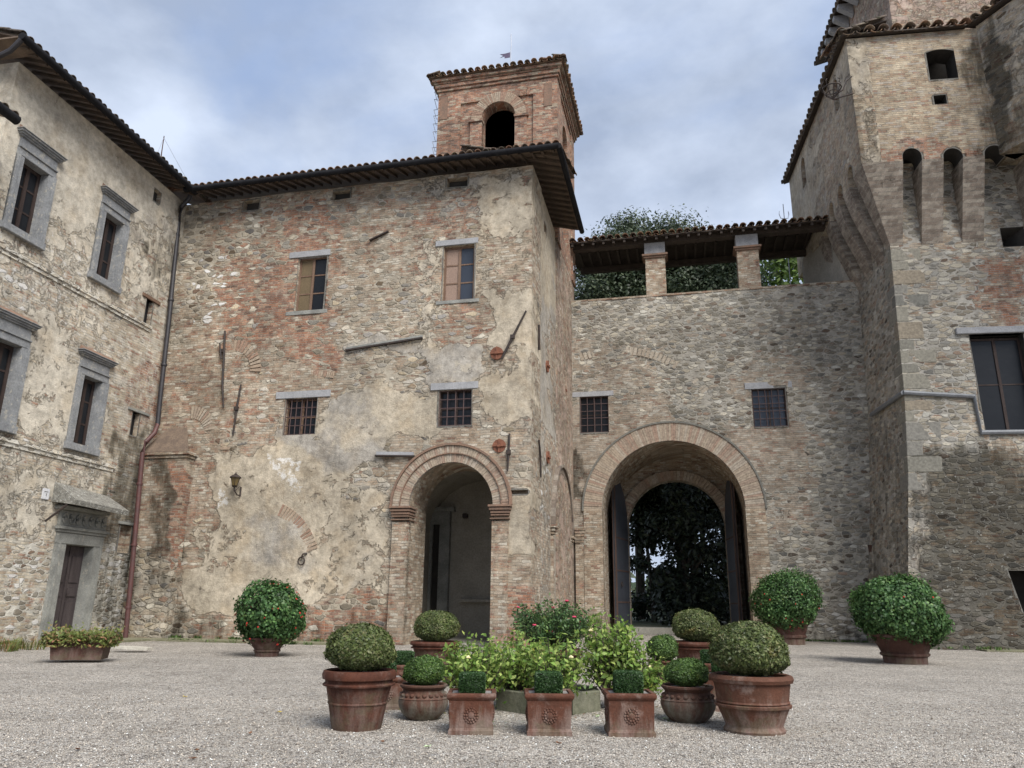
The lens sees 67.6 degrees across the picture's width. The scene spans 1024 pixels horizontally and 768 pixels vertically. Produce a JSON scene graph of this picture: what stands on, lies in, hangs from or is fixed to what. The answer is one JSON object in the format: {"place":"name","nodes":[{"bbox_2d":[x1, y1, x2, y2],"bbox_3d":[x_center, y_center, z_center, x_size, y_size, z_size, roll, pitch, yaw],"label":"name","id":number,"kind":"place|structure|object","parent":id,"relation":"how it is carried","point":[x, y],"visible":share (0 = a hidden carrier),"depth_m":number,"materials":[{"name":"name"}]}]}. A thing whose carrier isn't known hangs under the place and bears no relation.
{"place":"outdoors","nodes":[
{"label":"outdoors","id":0,"kind":"place"},
{"bbox_2d":[0,637,326,648],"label":"pavement","id":1,"kind":"structure","parent":0,"point":[132,639],"depth_m":29.30,"materials":[{"name":"grey stone"}]},
{"bbox_2d":[0,0,835,591],"label":"sky","id":2,"kind":"structure","parent":0,"point":[701,105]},
{"bbox_2d":[443,662,455,685],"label":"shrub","id":3,"kind":"object","parent":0,"point":[447,676],"visible":0.02,"depth_m":15.13,"materials":[{"name":"green plant"}]},
{"bbox_2d":[0,633,1023,767],"bbox_3d":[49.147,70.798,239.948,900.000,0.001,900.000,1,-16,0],"label":"ground","id":4,"kind":"structure","parent":0,"point":[846,675],"depth_m":10.76,"materials":[{"name":"grey gravel"}]},
{"bbox_2d":[0,636,44,651],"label":"edge weeds","id":5,"kind":"object","parent":4,"relation":"on","point":[18,645],"visible":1,"depth_m":23.80,"materials":[{"name":"green plant"}]},
{"bbox_2d":[39,621,124,659],"bbox_3d":[-11.130,6.628,19.830,1.802,0.947,1.126,4,-16,-12],"label":"planter trough","id":6,"kind":"object","parent":4,"relation":"on","point":[66,643],"visible":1,"depth_m":19.47,"materials":[{"name":"green plant"}]},
{"bbox_2d":[0,27,211,642],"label":"plastered palace wing","id":7,"kind":"structure","parent":4,"relation":"on","point":[90,203],"depth_m":29.19,"materials":[{"name":"beige paint"}]},
{"bbox_2d":[0,101,20,124],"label":"neighbouring eave","id":8,"kind":"object","parent":7,"relation":"attached to","point":[11,116],"visible":1,"depth_m":25.03,"materials":[{"name":"metal"}]},
{"bbox_2d":[0,305,42,434],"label":"window","id":9,"kind":"structure","parent":7,"relation":"in","point":[16,329],"depth_m":26.48,"materials":[{"name":"grey stone"}]},
{"bbox_2d":[0,124,67,250],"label":"window","id":10,"kind":"structure","parent":7,"relation":"in","point":[29,199],"depth_m":27.72,"materials":[{"name":"grey stone"}]},
{"bbox_2d":[41,488,49,499],"bbox_3d":[-16.853,3.975,27.647,0.056,0.400,0.340,-2,-16,10],"label":"house number plate","id":11,"kind":"object","parent":7,"relation":"attached to","point":[45,493],"visible":1,"depth_m":27.61,"materials":[{"name":"white ceramic"}]},
{"bbox_2d":[52,545,84,630],"bbox_3d":[-16.831,7.669,28.771,0.192,3.163,1.468,-2,-16,10],"label":"door","id":12,"kind":"structure","parent":7,"relation":"in","point":[73,558],"depth_m":28.98,"materials":[{"name":"brown wood"}]},
{"bbox_2d":[63,345,118,456],"bbox_3d":[-16.701,0.638,30.022,0.780,4.167,2.045,-2,-16,10],"label":"window","id":13,"kind":"structure","parent":7,"relation":"in","point":[86,419],"depth_m":30.15,"materials":[{"name":"grey stone"}]},
{"bbox_2d":[87,183,138,294],"bbox_3d":[-16.676,-6.005,31.605,0.780,4.245,2.090,-2,-16,10],"label":"window","id":14,"kind":"structure","parent":7,"relation":"in","point":[110,244],"depth_m":31.75,"materials":[{"name":"grey stone"}]},
{"bbox_2d":[158,136,184,175],"bbox_3d":[-16.598,-10.432,38.128,0.821,3.391,4.455,-4,-17,17],"label":"roof aerial","id":15,"kind":"object","parent":7,"relation":"on","point":[162,150],"visible":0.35,"depth_m":37.75,"materials":[{"name":"metal"}]},
{"bbox_2d":[111,645,153,649],"bbox_3d":[-11.707,8.123,23.559,1.220,0.070,0.580,4,-16,-5],"label":"broken slab","id":16,"kind":"object","parent":4,"relation":"on","point":[134,647],"depth_m":23.34,"materials":[{"name":"beige stone"}]},
{"bbox_2d":[120,427,197,637],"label":"brick buttress","id":17,"kind":"structure","parent":4,"relation":"on","point":[169,458],"depth_m":31.86,"materials":[{"name":"beige stone"}]},
{"bbox_2d":[233,576,308,656],"bbox_3d":[-7.148,6.871,22.707,2.153,2.294,2.237,-10,-19,34],"label":"boxwood","id":18,"kind":"object","parent":4,"relation":"on","point":[271,621],"visible":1,"depth_m":22.19,"materials":[{"name":"leaf"},{"name":"terracotta"},{"name":"red petal"}]},
{"bbox_2d":[123,139,583,647],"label":"stone house","id":19,"kind":"structure","parent":4,"relation":"on","point":[357,388],"depth_m":32.68,"materials":[{"name":"stone"}]},
{"bbox_2d":[230,472,241,495],"bbox_3d":[-11.532,4.158,31.922,0.520,0.976,0.542,5,-17,-16],"label":"wall lantern","id":20,"kind":"object","parent":19,"relation":"attached to","point":[235,478],"depth_m":31.84,"materials":[{"name":"orange glass"}]},
{"bbox_2d":[283,398,316,434],"bbox_3d":[-8.958,1.419,32.639,1.507,1.617,0.252,-3,-16,12],"label":"window","id":21,"kind":"structure","parent":19,"relation":"in","point":[301,415],"depth_m":32.69,"materials":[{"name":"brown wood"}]},
{"bbox_2d":[297,553,306,564],"bbox_3d":[-8.404,7.014,30.647,0.383,0.506,0.156,-3,-16,13],"label":"tethering ring","id":22,"kind":"object","parent":19,"relation":"attached to","point":[303,559],"visible":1,"depth_m":30.61,"materials":[{"name":"metal"}]},
{"bbox_2d":[296,257,326,310],"bbox_3d":[-8.954,-4.453,34.361,1.398,2.628,0.082,-3,-16,12],"label":"window","id":23,"kind":"structure","parent":19,"relation":"in","point":[311,284],"depth_m":34.37,"materials":[{"name":"brown wood"}]},
{"bbox_2d":[438,390,471,426],"bbox_3d":[-2.281,1.003,31.180,1.438,1.526,0.252,-3,-16,12],"label":"window","id":24,"kind":"structure","parent":19,"relation":"in","point":[454,406],"depth_m":31.24,"materials":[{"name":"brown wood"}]},
{"bbox_2d":[443,246,473,300],"bbox_3d":[-2.248,-4.712,32.848,1.383,2.533,0.082,-3,-16,12],"label":"window","id":25,"kind":"structure","parent":19,"relation":"in","point":[459,261],"depth_m":32.86,"materials":[{"name":"brown wood"}]},
{"bbox_2d":[462,513,467,518],"bbox_3d":[-2.166,6.198,35.857,0.248,0.220,0.552,-3,-16,12],"label":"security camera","id":26,"kind":"object","parent":19,"relation":"attached to","point":[464,515],"visible":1,"depth_m":35.63,"materials":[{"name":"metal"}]},
{"bbox_2d":[322,622,396,731],"bbox_3d":[-2.018,3.852,10.168,1.017,1.330,0.979,-4,-17,17],"label":"potted boxwood","id":27,"kind":"object","parent":4,"relation":"on","point":[358,683],"visible":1,"depth_m":9.85,"materials":[{"name":"red ceramic"}]},
{"bbox_2d":[385,662,405,709],"bbox_3d":[-1.988,4.713,12.010,0.592,0.688,0.592,5,-16,-14],"label":"square planter","id":28,"kind":"object","parent":4,"relation":"on","point":[396,689],"visible":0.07,"depth_m":11.78,"materials":[{"name":"ceramic"}]},
{"bbox_2d":[394,650,414,681],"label":"boxwood","id":29,"kind":"object","parent":4,"relation":"on","point":[404,657],"visible":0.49,"depth_m":14.41,"materials":[{"name":"plant"}]},
{"bbox_2d":[398,654,447,720],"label":"potted boxwood","id":30,"kind":"object","parent":4,"relation":"on","point":[422,696],"visible":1,"depth_m":10.75,"materials":[{"name":"ceramic"}]},
{"bbox_2d":[410,610,461,661],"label":"potted boxwood","id":31,"kind":"object","parent":4,"relation":"on","point":[434,630],"visible":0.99,"depth_m":19.16,"materials":[{"name":"green plant"}]},
{"bbox_2d":[446,671,495,734],"bbox_3d":[-0.522,4.114,9.932,0.630,0.732,0.630,1,-16,-1],"label":"square planter","id":32,"kind":"object","parent":4,"relation":"on","point":[471,698],"visible":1,"depth_m":9.65,"materials":[{"name":"ceramic"}]},
{"bbox_2d":[426,53,582,612],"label":"bell tower","id":33,"kind":"structure","parent":4,"relation":"on","point":[527,102],"depth_m":42.08,"materials":[{"name":"brick"}]},
{"bbox_2d":[500,39,511,62],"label":"weather vane","id":34,"kind":"object","parent":33,"relation":"on","point":[506,55],"visible":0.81,"depth_m":45.48,"materials":[{"name":"metal"}]},
{"bbox_2d":[0,635,1009,649],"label":"wall weeds","id":35,"kind":"object","parent":4,"relation":"on","point":[815,640],"depth_m":30.00,"materials":[{"name":"green plant"}]},
{"bbox_2d":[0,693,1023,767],"bbox_3d":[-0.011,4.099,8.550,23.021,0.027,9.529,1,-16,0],"label":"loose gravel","id":36,"kind":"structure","parent":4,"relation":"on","point":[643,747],"depth_m":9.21,"materials":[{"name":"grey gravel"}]},
{"bbox_2d":[496,684,600,714],"bbox_3d":[0.563,5.010,12.194,1.620,0.317,1.619,1,-16,0],"label":"round flower bed","id":37,"kind":"object","parent":4,"relation":"on","point":[583,702],"visible":0.42,"depth_m":11.67,"materials":[{"name":"stone"}]},
{"bbox_2d":[436,630,522,707],"bbox_3d":[-0.553,4.349,11.725,1.429,1.104,1.450,1,-16,0],"label":"rose bush","id":38,"kind":"object","parent":37,"relation":"in","point":[491,666],"visible":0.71,"depth_m":11.61,"materials":[{"name":"green plant"}]},
{"bbox_2d":[475,629,552,690],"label":"rose bush","id":39,"kind":"object","parent":37,"relation":"in","point":[518,645],"visible":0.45,"depth_m":12.24,"materials":[{"name":"green plant"}]},
{"bbox_2d":[519,626,595,696],"bbox_3d":[0.715,4.292,11.562,1.062,1.226,1.011,13,-20,-37],"label":"rose bush","id":40,"kind":"object","parent":37,"relation":"in","point":[563,666],"visible":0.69,"depth_m":11.51,"materials":[{"name":"green plant"}]},
{"bbox_2d":[574,604,646,689],"bbox_3d":[1.529,4.302,12.356,1.340,1.450,1.221,1,-16,0],"label":"rose bush","id":41,"kind":"object","parent":37,"relation":"in","point":[607,650],"visible":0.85,"depth_m":12.12,"materials":[{"name":"green plant"}]},
{"bbox_2d":[602,634,667,699],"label":"rose bush","id":42,"kind":"object","parent":37,"relation":"in","point":[652,680],"visible":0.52,"depth_m":11.96,"materials":[{"name":"green plant"}]},
{"bbox_2d":[524,669,574,735],"bbox_3d":[0.473,4.114,9.931,0.630,0.755,0.630,1,-16,0],"label":"square planter","id":43,"kind":"object","parent":4,"relation":"on","point":[549,700],"visible":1,"depth_m":9.65,"materials":[{"name":"ceramic"}]},
{"bbox_2d":[385,688,718,727],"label":"leaf litter","id":44,"kind":"object","parent":4,"relation":"on","point":[574,717],"visible":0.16,"depth_m":11.44,"materials":[{"name":"brown plant"}]},
{"bbox_2d":[510,592,600,678],"bbox_3d":[0.860,4.959,14.773,1.817,1.799,1.933,1,-16,-1],"label":"potted shrub","id":45,"kind":"object","parent":4,"relation":"on","point":[567,621],"visible":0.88,"depth_m":14.49,"materials":[{"name":"green plant"}]},
{"bbox_2d":[601,669,656,737],"bbox_3d":[1.514,4.118,9.942,0.643,0.777,0.643,0,-16,1],"label":"square planter","id":46,"kind":"object","parent":4,"relation":"on","point":[629,699],"visible":1,"depth_m":9.66,"materials":[{"name":"ceramic"}]},
{"bbox_2d":[646,634,678,683],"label":"potted boxwood","id":47,"kind":"object","parent":4,"relation":"on","point":[666,646],"visible":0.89,"depth_m":16.18,"materials":[{"name":"plant"}]},
{"bbox_2d":[631,572,719,598],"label":"hedge","id":48,"kind":"object","parent":4,"relation":"on","point":[633,586],"depth_m":87.01,"materials":[{"name":"green plant"}]},
{"bbox_2d":[660,656,715,723],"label":"potted boxwood","id":49,"kind":"object","parent":4,"relation":"on","point":[687,695],"visible":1,"depth_m":10.82,"materials":[{"name":"ceramic"}]},
{"bbox_2d":[671,608,720,659],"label":"potted boxwood","id":50,"kind":"object","parent":4,"relation":"on","point":[696,629],"visible":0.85,"depth_m":19.48,"materials":[{"name":"green plant"}]},
{"bbox_2d":[700,649,710,683],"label":"boxwood","id":51,"kind":"object","parent":4,"relation":"on","point":[704,656],"visible":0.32,"depth_m":14.28,"materials":[{"name":"plant"}]},
{"bbox_2d":[705,659,722,711],"bbox_3d":[3.368,4.797,12.253,0.603,0.784,0.603,-3,-16,14],"label":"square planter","id":52,"kind":"object","parent":4,"relation":"on","point":[714,668],"visible":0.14,"depth_m":12.06,"materials":[{"name":"ceramic"}]},
{"bbox_2d":[569,215,869,641],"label":"gatehouse wall","id":53,"kind":"structure","parent":4,"relation":"on","point":[743,406],"depth_m":40.66,"materials":[{"name":"rubble stone"},{"name":"brick"},{"name":"roof tile clay"}]},
{"bbox_2d":[580,396,608,432],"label":"window","id":54,"kind":"structure","parent":53,"relation":"in","point":[594,416],"depth_m":41.76,"materials":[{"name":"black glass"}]},
{"bbox_2d":[751,388,787,426],"bbox_3d":[13.356,1.238,39.745,1.714,2.088,0.242,-3,-16,12],"label":"window","id":55,"kind":"structure","parent":53,"relation":"in","point":[769,406],"depth_m":39.78,"materials":[{"name":"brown wood"}]},
{"bbox_2d":[707,620,793,735],"bbox_3d":[3.213,3.910,10.298,1.102,1.412,1.137,-1,-16,5],"label":"potted boxwood","id":56,"kind":"object","parent":4,"relation":"on","point":[750,659],"visible":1,"depth_m":9.94,"materials":[{"name":"ceramic"}]},
{"bbox_2d":[748,566,825,644],"bbox_3d":[12.053,9.699,33.602,3.247,3.286,2.967,-4,-17,17],"label":"potted boxwood ball","id":57,"kind":"object","parent":4,"relation":"on","point":[786,605],"visible":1,"depth_m":32.78,"materials":[{"name":"green plant"}]},
{"bbox_2d":[845,572,955,664],"bbox_3d":[11.689,7.014,23.058,2.759,2.648,3.105,3,-16,-9],"label":"potted boxwood","id":58,"kind":"object","parent":4,"relation":"on","point":[899,618],"visible":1,"depth_m":22.30,"materials":[{"name":"leaf"},{"name":"foliage"},{"name":"terracotta"}]},
{"bbox_2d":[781,15,1023,649],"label":"castle tower","id":59,"kind":"structure","parent":4,"relation":"on","point":[928,247],"depth_m":34.98,"materials":[{"name":"stone"}]},
{"bbox_2d":[821,76,853,99],"bbox_3d":[15.472,-14.133,36.432,1.349,1.251,0.893,-10,-19,32],"label":"iron cresset","id":60,"kind":"object","parent":59,"relation":"attached to","point":[837,92],"visible":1,"depth_m":36.39,"materials":[{"name":"black metal"}]},
{"bbox_2d":[814,0,993,166],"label":"brick keep","id":61,"kind":"structure","parent":59,"relation":"on","point":[846,13],"depth_m":41.25,"materials":[{"name":"brick"}]},
{"bbox_2d":[965,0,1023,158],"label":"angled tower range","id":62,"kind":"structure","parent":59,"relation":"on","point":[998,25],"depth_m":34.82,"materials":[{"name":"brick"}]},
{"bbox_2d":[970,338,1023,429],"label":"window","id":63,"kind":"structure","parent":59,"relation":"in","point":[998,362],"depth_m":33.50,"materials":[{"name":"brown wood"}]},
{"bbox_2d":[631,596,726,626],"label":"terrain","id":64,"kind":"structure","parent":0,"point":[641,623],"depth_m":48.40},
{"bbox_2d":[574,219,670,518],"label":"tree","id":65,"kind":"object","parent":64,"relation":"on","point":[594,287],"visible":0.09,"depth_m":54.37,"materials":[{"name":"green plant"}]},
{"bbox_2d":[598,205,657,618],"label":"tree","id":66,"kind":"object","parent":64,"relation":"on","point":[639,578],"visible":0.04,"depth_m":61.05,"materials":[{"name":"green plant"}]},
{"bbox_2d":[629,488,700,622],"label":"tree","id":67,"kind":"object","parent":64,"relation":"on","point":[641,540],"visible":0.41,"depth_m":50.56,"materials":[{"name":"green plant"}]},
{"bbox_2d":[603,203,737,590],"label":"tree","id":68,"kind":"object","parent":64,"relation":"on","point":[674,275],"visible":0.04,"depth_m":55.24,"materials":[{"name":"green plant"}]},
{"bbox_2d":[630,482,730,625],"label":"tree","id":69,"kind":"object","parent":64,"relation":"on","point":[687,525],"visible":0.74,"depth_m":47.16,"materials":[{"name":"green plant"}]},
{"bbox_2d":[696,498,730,623],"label":"tree","id":70,"kind":"object","parent":64,"relation":"on","point":[723,577],"visible":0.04,"depth_m":49.55,"materials":[{"name":"green plant"}]},
{"bbox_2d":[668,221,781,292],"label":"tree","id":71,"kind":"object","parent":64,"relation":"on","point":[720,277],"visible":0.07,"depth_m":54.35,"materials":[{"name":"green plant"}]},
{"bbox_2d":[759,257,803,285],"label":"tree","id":72,"kind":"object","parent":64,"relation":"on","point":[782,269],"visible":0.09,"depth_m":62.61,"materials":[{"name":"green plant"}]},
{"bbox_2d":[779,205,790,283],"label":"tree","id":73,"kind":"object","parent":64,"relation":"on","point":[788,258],"visible":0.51,"depth_m":51.56,"materials":[{"name":"plant"}]},
{"bbox_2d":[976,649,1023,651],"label":"pavement","id":74,"kind":"structure","parent":0,"point":[1006,650],"depth_m":29.24,"materials":[{"name":"grey stone"}]}
]}

